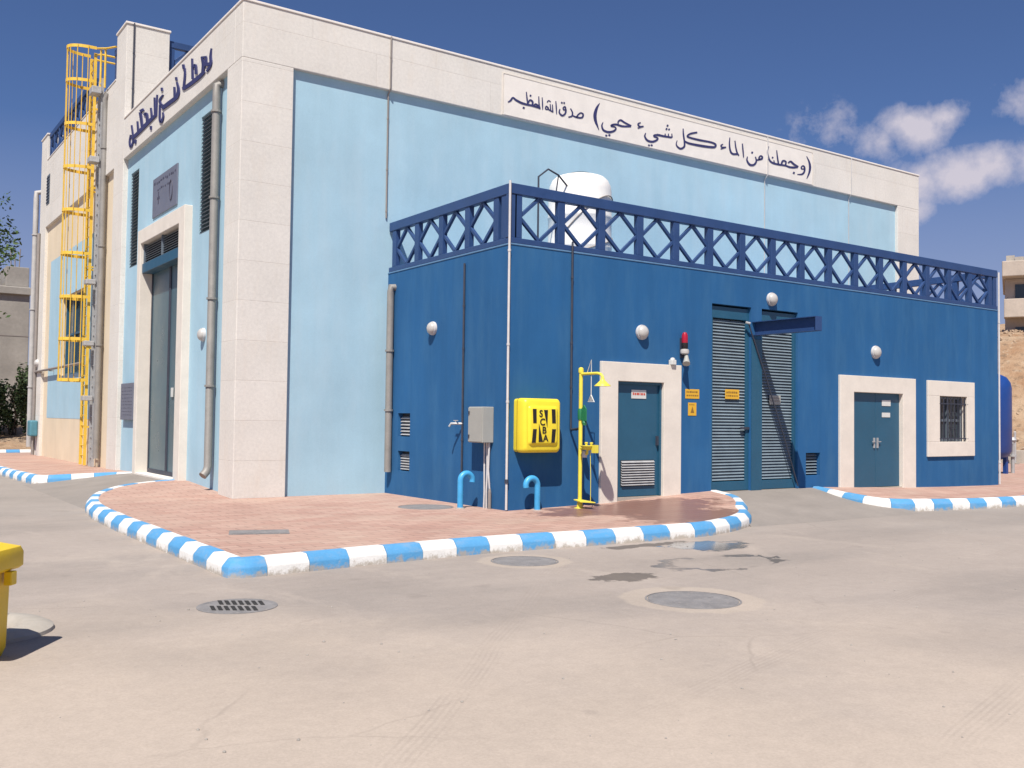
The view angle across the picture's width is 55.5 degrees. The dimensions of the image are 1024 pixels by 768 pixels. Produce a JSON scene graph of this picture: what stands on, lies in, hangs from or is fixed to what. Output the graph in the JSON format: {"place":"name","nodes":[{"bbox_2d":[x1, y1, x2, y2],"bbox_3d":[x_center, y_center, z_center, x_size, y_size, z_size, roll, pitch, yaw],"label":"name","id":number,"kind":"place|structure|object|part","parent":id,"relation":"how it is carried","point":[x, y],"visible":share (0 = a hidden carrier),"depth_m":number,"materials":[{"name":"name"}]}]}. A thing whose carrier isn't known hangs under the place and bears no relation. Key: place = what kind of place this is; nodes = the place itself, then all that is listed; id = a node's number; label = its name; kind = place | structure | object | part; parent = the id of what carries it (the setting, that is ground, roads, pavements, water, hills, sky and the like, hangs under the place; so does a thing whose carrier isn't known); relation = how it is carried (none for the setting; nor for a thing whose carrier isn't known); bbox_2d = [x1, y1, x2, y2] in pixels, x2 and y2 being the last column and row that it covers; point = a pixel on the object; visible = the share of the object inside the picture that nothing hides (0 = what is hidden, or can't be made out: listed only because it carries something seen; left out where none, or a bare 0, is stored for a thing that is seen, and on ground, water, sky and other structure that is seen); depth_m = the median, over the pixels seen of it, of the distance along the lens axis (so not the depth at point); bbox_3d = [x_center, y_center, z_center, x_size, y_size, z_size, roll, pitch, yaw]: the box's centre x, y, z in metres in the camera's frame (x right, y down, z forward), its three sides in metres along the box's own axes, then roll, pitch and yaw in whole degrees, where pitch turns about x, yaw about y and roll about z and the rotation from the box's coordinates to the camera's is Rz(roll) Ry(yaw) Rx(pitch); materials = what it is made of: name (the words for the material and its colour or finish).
{"place":"outdoors","nodes":[
{"label":"outdoors","id":0,"kind":"place"},
{"bbox_2d":[0,425,30,449],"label":"bank","id":1,"kind":"structure","parent":0,"point":[10,441],"depth_m":44.58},
{"bbox_2d":[0,191,22,318],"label":"roadside tree","id":2,"kind":"object","parent":1,"relation":"on","point":[12,251],"visible":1,"depth_m":43.60,"materials":[{"name":"green plant"}]},
{"bbox_2d":[0,377,27,434],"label":"shrub","id":3,"kind":"object","parent":1,"relation":"on","point":[18,397],"visible":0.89,"depth_m":46.42,"materials":[{"name":"green plant"}]},
{"bbox_2d":[14,362,27,425],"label":"shrub","id":4,"kind":"object","parent":1,"relation":"on","point":[19,378],"visible":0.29,"depth_m":50.14,"materials":[{"name":"green plant"}]},
{"bbox_2d":[0,453,129,474],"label":"pavement","id":5,"kind":"structure","parent":0,"point":[33,464],"depth_m":29.38,"materials":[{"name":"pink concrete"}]},
{"bbox_2d":[33,0,919,498],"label":"pump hall","id":6,"kind":"structure","parent":5,"relation":"on","point":[305,240],"depth_m":21.47,"materials":[{"name":"paint"}]},
{"bbox_2d":[27,420,37,449],"bbox_3d":[-18.140,1.937,36.819,0.280,1.123,0.650,2,-3,-35],"label":"hose reel box","id":7,"kind":"object","parent":6,"relation":"attached to","point":[32,428],"visible":1,"depth_m":36.59,"materials":[{"name":"teal plastic"}]},
{"bbox_2d":[26,190,40,446],"bbox_3d":[-18.493,-2.578,37.702,0.372,9.994,0.260,2,-3,-35],"label":"drainpipe","id":8,"kind":"object","parent":6,"relation":"attached to","point":[32,299],"visible":0.76,"depth_m":37.60,"materials":[{"name":"grey metal"}]},
{"bbox_2d":[31,233,40,453],"bbox_3d":[-18.245,-1.552,37.298,0.116,8.480,0.116,2,-3,-35],"label":"drainpipe","id":9,"kind":"object","parent":6,"relation":"attached to","point":[36,323],"visible":1,"depth_m":37.27,"materials":[{"name":"white metal"}]},
{"bbox_2d":[34,362,80,372],"bbox_3d":[-15.751,-0.544,33.766,0.195,0.115,8.700,2,-3,-35],"label":"utility pipe","id":10,"kind":"object","parent":6,"relation":"attached to","point":[49,369],"visible":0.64,"depth_m":33.95,"materials":[{"name":"grey metal"}]},
{"bbox_2d":[65,291,82,374],"bbox_3d":[-14.460,-1.677,32.502,0.110,2.720,3.900,2,-3,-35],"label":"window","id":11,"kind":"structure","parent":6,"relation":"in","point":[78,303],"depth_m":33.01,"materials":[{"name":"blue glass"}]},
{"bbox_2d":[50,78,98,155],"bbox_3d":[-15.234,-9.047,33.687,0.140,0.985,7.600,2,-3,-35],"label":"lattice railing","id":12,"kind":"object","parent":6,"relation":"on","point":[55,141],"visible":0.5,"depth_m":33.70,"materials":[{"name":"blue metal"}]},
{"bbox_2d":[57,43,116,464],"bbox_3d":[-12.142,-3.866,29.310,1.827,12.605,2.510,4,-4,-60],"label":"caged ladder","id":13,"kind":"object","parent":6,"relation":"attached to","point":[90,187],"visible":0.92,"depth_m":29.25,"materials":[{"name":"yellow metal"}]},
{"bbox_2d":[88,78,103,466],"bbox_3d":[-12.260,-3.301,28.715,0.080,11.450,0.420,2,-3,-35],"label":"cable ladder","id":14,"kind":"object","parent":6,"relation":"attached to","point":[94,300],"visible":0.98,"depth_m":28.71,"materials":[{"name":"metal"}]},
{"bbox_2d":[81,396,92,400],"bbox_3d":[-12.364,0.415,28.420,0.360,0.140,0.308,2,-3,-35],"label":"junction box","id":15,"kind":"object","parent":14,"relation":"attached to","point":[86,398],"visible":1,"depth_m":28.28,"materials":[{"name":"metal"}]},
{"bbox_2d":[82,341,93,345],"bbox_3d":[-12.344,-1.184,28.477,0.360,0.140,0.308,2,-3,-35],"label":"junction box","id":16,"kind":"object","parent":14,"relation":"attached to","point":[87,343],"visible":0.98,"depth_m":28.34,"materials":[{"name":"metal"}]},
{"bbox_2d":[84,279,95,284],"bbox_3d":[-12.322,-2.983,28.542,0.360,0.140,0.308,2,-3,-35],"label":"junction box","id":17,"kind":"object","parent":14,"relation":"attached to","point":[89,281],"visible":1,"depth_m":28.40,"materials":[{"name":"metal"}]},
{"bbox_2d":[87,155,99,164],"bbox_3d":[-12.277,-6.580,28.671,0.360,0.170,0.374,2,-3,-35],"label":"junction box","id":18,"kind":"object","parent":14,"relation":"attached to","point":[94,160],"visible":0.98,"depth_m":28.53,"materials":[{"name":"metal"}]},
{"bbox_2d":[89,85,101,96],"bbox_3d":[-12.251,-8.629,28.744,0.360,0.200,0.440,2,-3,-35],"label":"junction box","id":19,"kind":"object","parent":14,"relation":"attached to","point":[95,91],"visible":1,"depth_m":28.58,"materials":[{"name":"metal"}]},
{"bbox_2d":[93,91,108,458],"bbox_3d":[-11.965,-3.215,28.456,0.220,10.766,0.342,7,-6,-71],"label":"drainpipe","id":20,"kind":"object","parent":6,"relation":"attached to","point":[99,320],"visible":0.91,"depth_m":28.40,"materials":[{"name":"grey metal"}]},
{"bbox_2d":[115,49,116,78],"bbox_3d":[-11.349,-9.198,28.108,0.140,0.985,0.500,2,-3,-35],"label":"lattice railing","id":21,"kind":"object","parent":6,"relation":"on","point":[115,63],"visible":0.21,"depth_m":28.17,"materials":[{"name":"metal"}]},
{"bbox_2d":[120,383,133,419],"bbox_3d":[-10.181,0.462,25.782,0.054,0.970,1.320,2,-3,-35],"label":"ventilation louvre","id":22,"kind":"object","parent":6,"relation":"attached to","point":[127,401],"visible":0.94,"depth_m":25.72,"materials":[{"name":"grey metal"}]},
{"bbox_2d":[131,23,134,109],"bbox_3d":[-10.486,-8.741,26.965,0.057,2.540,0.057,2,-3,-35],"label":"conduit","id":23,"kind":"object","parent":6,"relation":"attached to","point":[133,66],"visible":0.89,"depth_m":26.95,"materials":[{"name":"grey metal"}]},
{"bbox_2d":[129,171,138,267],"bbox_3d":[-10.107,-4.432,26.162,0.087,2.564,0.800,2,-3,-35],"label":"louvre window","id":24,"kind":"structure","parent":6,"relation":"in","point":[138,171],"depth_m":26.18,"materials":[{"name":"grey paint"}]},
{"bbox_2d":[147,267,170,474],"bbox_3d":[-8.743,-0.303,24.163,0.060,5.040,1.655,2,-3,-35],"label":"door","id":25,"kind":"structure","parent":6,"relation":"in","point":[160,299],"depth_m":24.19,"materials":[{"name":"grey metal"}]},
{"bbox_2d":[152,163,178,218],"bbox_3d":[-8.439,-4.671,23.655,0.050,0.980,2.130,2,-3,-35],"label":"memorial plaque","id":26,"kind":"object","parent":6,"relation":"attached to","point":[165,190],"visible":1,"depth_m":23.55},
{"bbox_2d":[129,48,212,147],"bbox_3d":[-8.323,-6.814,23.398,0.031,0.964,7.044,2,-3,-35],"label":"sign lettering","id":27,"kind":"object","parent":6,"relation":"attached to","point":[194,70],"visible":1,"depth_m":23.16},
{"bbox_2d":[165,264,177,476],"bbox_3d":[-7.797,-0.341,22.793,0.074,5.040,1.655,2,-3,-35],"label":"door","id":28,"kind":"structure","parent":6,"relation":"in","point":[174,269],"depth_m":23.27,"materials":[{"name":"grey metal"}]},
{"bbox_2d":[169,41,193,70],"bbox_3d":[-1.753,-8.909,33.272,19.560,1.095,0.140,2,-3,-35],"label":"lattice railing","id":29,"kind":"object","parent":6,"relation":"on","point":[185,48],"visible":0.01,"depth_m":27.76,"materials":[{"name":"blue metal"}]},
{"bbox_2d":[197,328,205,340],"bbox_3d":[-6.655,-1.058,20.819,0.140,0.294,0.294,2,-3,-35],"label":"wall lamp","id":30,"kind":"object","parent":6,"relation":"attached to","point":[201,334],"visible":1,"depth_m":20.74,"materials":[{"name":"white glass"}]},
{"bbox_2d":[200,113,211,233],"bbox_3d":[-6.559,-4.580,21.068,0.087,2.583,0.880,2,-3,-35],"label":"louvre window","id":31,"kind":"structure","parent":6,"relation":"in","point":[211,113],"depth_m":21.14,"materials":[{"name":"grey paint"}]},
{"bbox_2d":[199,80,223,478],"bbox_3d":[-6.117,-2.197,20.128,0.512,8.284,0.241,2,-3,-35],"label":"drainpipe","id":32,"kind":"object","parent":6,"relation":"attached to","point":[214,198],"visible":0.94,"depth_m":20.03,"materials":[{"name":"grey metal"}]},
{"bbox_2d":[385,36,391,217],"bbox_3d":[-2.635,-5.491,20.828,0.047,3.900,0.145,2,-3,-35],"label":"conduit","id":33,"kind":"object","parent":6,"relation":"attached to","point":[388,124],"visible":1,"depth_m":20.83,"materials":[{"name":"metal"}]},
{"bbox_2d":[502,72,812,184],"bbox_3d":[4.338,-6.551,25.691,11.150,0.980,0.073,2,-3,-35],"label":"inscription panel","id":34,"kind":"object","parent":6,"relation":"attached to","point":[541,102],"visible":1,"depth_m":25.07,"materials":[{"name":"paint"}]},
{"bbox_2d":[764,135,767,272],"bbox_3d":[7.217,-4.558,27.656,0.027,5.030,0.137,2,-3,-35],"label":"conduit","id":35,"kind":"object","parent":6,"relation":"attached to","point":[764,195],"visible":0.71,"depth_m":27.69,"materials":[{"name":"blue metal"}]},
{"bbox_2d":[848,157,851,284],"bbox_3d":[10.365,-4.440,29.852,0.023,5.030,0.121,2,-3,-35],"label":"conduit","id":36,"kind":"object","parent":6,"relation":"attached to","point":[848,213],"visible":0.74,"depth_m":29.88,"materials":[{"name":"blue metal"}]},
{"bbox_2d":[99,480,738,556],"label":"pavement","id":37,"kind":"structure","parent":0,"point":[200,513],"depth_m":15.79,"materials":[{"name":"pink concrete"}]},
{"bbox_2d":[229,529,289,534],"bbox_3d":[-3.471,2.045,13.372,0.800,0.040,0.480,1,-2,-15],"label":"inspection cover","id":38,"kind":"object","parent":37,"relation":"on","point":[254,532],"visible":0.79,"depth_m":13.29,"materials":[{"name":"metal"}]},
{"bbox_2d":[398,504,452,509],"bbox_3d":[-1.549,2.230,17.485,1.000,0.058,1.000,2,-3,-35],"label":"manhole cover","id":39,"kind":"object","parent":37,"relation":"on","point":[425,506],"visible":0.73,"depth_m":17.47,"materials":[{"name":"metal"}]},
{"bbox_2d":[455,470,474,508],"bbox_3d":[-0.829,1.891,17.337,0.392,0.703,0.180,2,-3,-35],"label":"vent pipe","id":40,"kind":"object","parent":37,"relation":"on","point":[464,474],"visible":0.94,"depth_m":17.24,"materials":[{"name":"metal"}]},
{"bbox_2d":[523,475,539,510],"bbox_3d":[0.357,1.918,16.992,0.392,0.653,0.180,2,-3,-35],"label":"vent pipe","id":41,"kind":"object","parent":37,"relation":"on","point":[530,478],"visible":0.96,"depth_m":17.00,"materials":[{"name":"metal"}]},
{"bbox_2d":[570,360,610,507],"bbox_3d":[1.352,0.907,17.256,0.310,2.678,1.047,2,-3,-35],"label":"emergency shower","id":42,"kind":"object","parent":37,"relation":"on","point":[582,414],"visible":0.98,"depth_m":17.36,"materials":[{"name":"paint"}]},
{"bbox_2d":[0,476,1023,767],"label":"road","id":43,"kind":"structure","parent":0,"point":[156,668],"depth_m":7.37,"materials":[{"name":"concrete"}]},
{"bbox_2d":[0,542,23,655],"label":"waste bin","id":44,"kind":"object","parent":43,"relation":"on","point":[11,557],"visible":1,"depth_m":7.14,"materials":[{"name":"yellow plastic"}]},
{"bbox_2d":[0,249,30,423],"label":"building","id":45,"kind":"structure","parent":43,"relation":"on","point":[15,291],"depth_m":53.51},
{"bbox_2d":[0,449,30,452],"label":"kerb","id":46,"kind":"structure","parent":43,"relation":"on","point":[17,451],"depth_m":41.85,"materials":[{"name":"white paint"}]},
{"bbox_2d":[6,613,54,643],"bbox_3d":[-4.350,1.950,7.911,1.160,0.181,1.160,2,-3,-35],"label":"concrete ring","id":47,"kind":"object","parent":43,"relation":"on","point":[25,626],"visible":0.76,"depth_m":7.92,"materials":[{"name":"grey concrete"}]},
{"bbox_2d":[0,466,131,483],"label":"kerb","id":48,"kind":"structure","parent":43,"relation":"on","point":[22,476],"depth_m":24.75,"materials":[{"name":"white paint"}]},
{"bbox_2d":[24,473,160,508],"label":"ramp","id":49,"kind":"structure","parent":43,"relation":"on","point":[79,492],"depth_m":22.68,"materials":[{"name":"concrete"}]},
{"bbox_2d":[196,599,277,613],"bbox_3d":[-2.578,2.106,9.141,0.740,0.062,0.740,2,-3,-35],"label":"drain grate","id":50,"kind":"object","parent":43,"relation":"on","point":[234,606],"visible":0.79,"depth_m":9.09,"materials":[{"name":"metal"}]},
{"bbox_2d":[85,479,751,577],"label":"kerb","id":51,"kind":"structure","parent":43,"relation":"on","point":[219,562],"depth_m":12.85,"materials":[{"name":"white paint"}]},
{"bbox_2d":[7,518,1016,753],"bbox_3d":[4.384,2.226,10.732,20.811,0.018,7.767,2,-3,-35],"label":"grit","id":52,"kind":"object","parent":43,"relation":"on","point":[224,751],"visible":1,"depth_m":7.42,"materials":[{"name":"grey concrete"}]},
{"bbox_2d":[491,556,558,565],"bbox_3d":[0.160,2.254,12.275,0.860,0.058,0.860,2,-3,-35],"label":"manhole cover","id":53,"kind":"object","parent":43,"relation":"on","point":[524,561],"visible":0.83,"depth_m":12.24,"materials":[{"name":"metal"}]},
{"bbox_2d":[645,591,741,608],"bbox_3d":[1.814,2.185,9.759,0.960,0.058,0.960,2,-3,-35],"label":"manhole cover","id":54,"kind":"object","parent":43,"relation":"on","point":[692,600],"visible":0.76,"depth_m":9.72,"materials":[{"name":"metal"}]},
{"bbox_2d":[723,488,921,526],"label":"ramp","id":55,"kind":"structure","parent":43,"relation":"on","point":[776,506],"depth_m":19.13,"materials":[{"name":"concrete"}]},
{"bbox_2d":[813,486,1023,511],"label":"kerb","id":56,"kind":"structure","parent":43,"relation":"on","point":[914,505],"depth_m":20.37,"materials":[{"name":"white paint"}]},
{"bbox_2d":[998,450,1023,463],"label":"boundary wall","id":57,"kind":"structure","parent":43,"relation":"on","point":[1020,456],"depth_m":40.73,"materials":[{"name":"concrete"}]},
{"bbox_2d":[1014,431,1019,463],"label":"pipe","id":58,"kind":"object","parent":43,"relation":"on","point":[1015,447],"visible":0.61,"depth_m":40.05,"materials":[{"name":"metal"}]},
{"bbox_2d":[0,0,1023,364],"label":"sky","id":59,"kind":"structure","parent":0,"point":[933,90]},
{"bbox_2d":[825,463,1023,498],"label":"pavement","id":60,"kind":"structure","parent":0,"point":[1011,484],"depth_m":22.61,"materials":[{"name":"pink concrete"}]},
{"bbox_2d":[385,243,998,510],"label":"annex building","id":61,"kind":"structure","parent":60,"relation":"on","point":[914,404],"depth_m":19.70,"materials":[{"name":"paint"}]},
{"bbox_2d":[384,284,396,471],"bbox_3d":[-2.575,-0.136,20.454,0.208,3.952,0.195,2,-3,-35],"label":"drainpipe","id":62,"kind":"object","parent":61,"relation":"attached to","point":[389,351],"visible":1,"depth_m":20.39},
{"bbox_2d":[427,322,436,334],"bbox_3d":[-1.597,-1.095,19.126,0.140,0.273,0.273,2,-3,-35],"label":"wall lamp","id":63,"kind":"object","parent":61,"relation":"attached to","point":[431,328],"visible":1,"depth_m":19.06,"materials":[{"name":"white glass"}]},
{"bbox_2d":[389,184,506,271],"bbox_3d":[-1.310,-2.960,19.048,0.140,1.062,4.421,2,-3,-35],"label":"lattice railing","id":64,"kind":"object","parent":61,"relation":"on","point":[481,200],"visible":0.96,"depth_m":18.81,"materials":[{"name":"blue metal"}]},
{"bbox_2d":[449,263,465,471],"bbox_3d":[-1.033,-0.212,18.163,0.282,4.100,0.108,0,-2,14],"label":"conduit","id":65,"kind":"object","parent":61,"relation":"attached to","point":[462,405],"visible":0.92,"depth_m":18.14,"materials":[{"name":"metal"}]},
{"bbox_2d":[468,407,493,508],"bbox_3d":[-0.574,1.318,17.408,0.270,1.821,0.460,2,-3,-35],"label":"electrical cabinet","id":66,"kind":"object","parent":61,"relation":"attached to","point":[480,423],"visible":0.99,"depth_m":17.30,"materials":[{"name":"grey metal"}]},
{"bbox_3d":[-0.666,0.724,17.360,0.028,0.610,0.440,2,-3,-35],"label":"door","id":67,"kind":"part","parent":66,"relation":"part of","materials":[{"name":"white metal"}]},
{"bbox_2d":[504,180,511,509],"bbox_3d":[-0.066,-0.693,16.978,0.070,5.760,0.070,2,-3,-35],"label":"conduit","id":68,"kind":"object","parent":61,"relation":"attached to","point":[506,481],"visible":1,"depth_m":16.96,"materials":[{"name":"grey metal"}]},
{"bbox_2d":[513,398,559,452],"bbox_3d":[0.469,0.729,17.115,0.832,0.955,0.373,2,-3,-35],"label":"breathing apparatus box","id":69,"kind":"object","parent":61,"relation":"attached to","point":[536,425],"visible":1,"depth_m":16.93,"materials":[{"name":"yellow plastic"}]},
{"bbox_2d":[570,241,576,430],"bbox_3d":[1.131,-0.882,17.723,0.052,3.460,0.196,2,-3,-35],"label":"conduit","id":70,"kind":"object","parent":61,"relation":"attached to","point":[572,278],"visible":1,"depth_m":17.77,"materials":[{"name":"blue metal"}]},
{"bbox_2d":[537,168,612,250],"bbox_3d":[1.411,-3.458,20.793,2.137,2.255,1.419,11,-11,-79],"label":"water tank","id":71,"kind":"object","parent":61,"relation":"on","point":[579,225],"visible":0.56,"depth_m":20.54,"materials":[{"name":"white plastic"}]},
{"bbox_2d":[631,390,645,398],"bbox_3d":[2.447,0.199,18.787,0.380,0.170,0.010,2,-3,-35],"label":"safety sign","id":72,"kind":"object","parent":61,"relation":"attached to","point":[638,394],"visible":1,"depth_m":18.78,"materials":[{"name":"white plastic"}]},
{"bbox_2d":[617,381,661,496],"bbox_3d":[2.419,1.057,18.745,1.180,2.190,0.112,2,-3,-35],"label":"door","id":73,"kind":"structure","parent":61,"relation":"in","point":[639,420],"depth_m":18.77,"materials":[{"name":"teal paint"}]},
{"bbox_2d":[636,325,648,339],"bbox_3d":[2.533,-0.998,18.744,0.294,0.294,0.140,2,-3,-35],"label":"wall lamp","id":74,"kind":"object","parent":61,"relation":"attached to","point":[642,332],"visible":1,"depth_m":18.69,"materials":[{"name":"white glass"}]},
{"bbox_2d":[669,358,675,364],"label":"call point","id":75,"kind":"structure","parent":61,"relation":"attached to","point":[672,361],"depth_m":19.14,"materials":[{"name":"white plastic"}]},
{"bbox_2d":[680,332,689,365],"bbox_3d":[3.432,-0.691,19.291,0.177,0.681,0.288,1,-2,-5],"label":"alarm beacon","id":76,"kind":"object","parent":61,"relation":"attached to","point":[684,351],"visible":1,"depth_m":19.28,"materials":[{"name":"red plastic"}]},
{"bbox_2d":[685,389,698,398],"bbox_3d":[3.620,0.200,19.545,0.390,0.190,0.010,2,-3,-35],"label":"safety sign","id":77,"kind":"object","parent":61,"relation":"attached to","point":[691,393],"visible":1,"depth_m":19.54,"materials":[{"name":"yellow plastic"}]},
{"bbox_2d":[688,403,695,415],"bbox_3d":[3.616,0.505,19.534,0.230,0.260,0.010,2,-3,-35],"label":"safety sign","id":78,"kind":"object","parent":61,"relation":"attached to","point":[691,409],"visible":1,"depth_m":19.52,"materials":[{"name":"yellow metal"}]},
{"bbox_2d":[711,306,748,490],"bbox_3d":[4.493,0.308,20.290,1.180,3.810,0.180,2,-3,-35],"label":"louvre door","id":79,"kind":"structure","parent":61,"relation":"in","point":[730,332],"depth_m":20.33,"materials":[{"name":"teal paint"}]},
{"bbox_2d":[725,389,738,398],"bbox_3d":[4.593,0.215,20.308,0.420,0.200,0.010,2,-3,-35],"label":"safety sign","id":80,"kind":"object","parent":79,"relation":"attached to","point":[731,394],"visible":1,"depth_m":20.29,"materials":[{"name":"yellow metal"}]},
{"bbox_2d":[506,183,996,309],"bbox_3d":[6.476,-2.768,21.700,15.965,1.062,0.140,2,-3,-35],"label":"lattice railing","id":81,"kind":"object","parent":61,"relation":"on","point":[560,200],"visible":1,"depth_m":20.47,"materials":[{"name":"blue metal"}]},
{"bbox_2d":[766,293,777,305],"bbox_3d":[5.614,-1.822,20.912,0.294,0.294,0.140,2,-3,-35],"label":"wall lamp","id":82,"kind":"object","parent":61,"relation":"attached to","point":[772,299],"visible":1,"depth_m":20.86,"materials":[{"name":"white glass"}]},
{"bbox_2d":[762,311,795,488],"bbox_3d":[5.720,0.355,21.168,1.180,3.810,0.140,2,-3,-35],"label":"louvre door","id":83,"kind":"structure","parent":61,"relation":"in","point":[778,351],"depth_m":21.19,"materials":[{"name":"teal paint"}]},
{"bbox_2d":[769,395,780,404],"bbox_3d":[5.692,0.346,21.069,0.360,0.200,0.010,2,-3,-35],"label":"safety sign","id":84,"kind":"object","parent":83,"relation":"attached to","point":[777,399],"visible":1,"depth_m":21.07,"materials":[{"name":"grey metal"}]},
{"bbox_2d":[752,316,821,335],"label":"hoist beam","id":85,"kind":"structure","parent":61,"relation":"attached to","point":[791,325],"depth_m":19.90,"materials":[{"name":"blue metal"}]},
{"bbox_2d":[745,321,798,485],"bbox_3d":[5.583,0.453,20.869,1.666,3.500,0.093,2,-3,-35],"label":"hoist cable","id":86,"kind":"object","parent":85,"relation":"hanging from","point":[746,322],"visible":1,"depth_m":20.84,"materials":[{"name":"metal"}]},
{"bbox_2d":[854,392,874,486],"bbox_3d":[8.205,1.309,22.775,0.950,2.220,0.100,2,-3,-35],"label":"door","id":87,"kind":"structure","parent":61,"relation":"in","point":[864,403],"depth_m":22.81,"materials":[{"name":"teal paint"}]},
{"bbox_2d":[871,346,881,358],"bbox_3d":[8.622,-0.750,22.978,0.315,0.315,0.140,2,-3,-35],"label":"wall lamp","id":88,"kind":"object","parent":61,"relation":"attached to","point":[876,351],"visible":1,"depth_m":22.92,"materials":[{"name":"white glass"}]},
{"bbox_2d":[875,393,898,486],"bbox_3d":[8.993,1.338,23.323,0.950,2.220,0.100,2,-3,-35],"label":"door","id":89,"kind":"structure","parent":61,"relation":"in","point":[886,405],"depth_m":23.31,"materials":[{"name":"teal paint"}]},
{"bbox_2d":[859,274,984,302],"bbox_3d":[11.758,-2.478,27.962,0.140,1.062,4.135,2,-3,-35],"label":"lattice railing","id":90,"kind":"object","parent":61,"relation":"on","point":[938,281],"visible":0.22,"depth_m":27.45,"materials":[{"name":"blue metal"}]},
{"bbox_2d":[940,396,967,441],"bbox_3d":[11.184,0.905,24.865,1.300,1.170,0.232,2,-3,-35],"label":"window","id":91,"kind":"structure","parent":61,"relation":"in","point":[950,407],"depth_m":24.92,"materials":[{"name":"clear glass"}]},
{"bbox_2d":[998,272,1000,483],"bbox_3d":[13.066,-0.162,26.115,0.062,5.680,0.062,2,-3,-35],"label":"conduit","id":92,"kind":"object","parent":61,"relation":"attached to","point":[999,462],"visible":1,"depth_m":26.10,"materials":[{"name":"white metal"}]},
{"bbox_2d":[998,375,1016,473],"bbox_3d":[15.896,1.316,32.438,1.397,3.330,1.544,-1,-3,39],"label":"air vessel","id":93,"kind":"object","parent":60,"relation":"on","point":[1008,440],"visible":0.41,"depth_m":31.78,"materials":[{"name":"metal"}]},
{"bbox_2d":[1000,324,1023,449],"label":"hillside","id":94,"kind":"structure","parent":0,"point":[1011,361],"depth_m":54.19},
{"bbox_2d":[1000,329,1023,449],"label":"rubble","id":95,"kind":"object","parent":94,"relation":"on","point":[1011,335],"visible":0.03,"depth_m":61.20,"materials":[{"name":"brown stone"}]},
{"bbox_2d":[1002,255,1023,331],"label":"unfinished house","id":96,"kind":"structure","parent":94,"relation":"on","point":[1013,277],"depth_m":62.98,"materials":[{"name":"concrete"}]},
{"bbox_2d":[1015,327,1023,331],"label":"window","id":97,"kind":"structure","parent":96,"relation":"in","point":[1017,328],"depth_m":63.47,"materials":[{"name":"grey glass"}]},
{"bbox_2d":[1015,284,1023,298],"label":"window","id":98,"kind":"structure","parent":96,"relation":"in","point":[1019,288],"depth_m":63.58,"materials":[{"name":"grey glass"}]}
]}

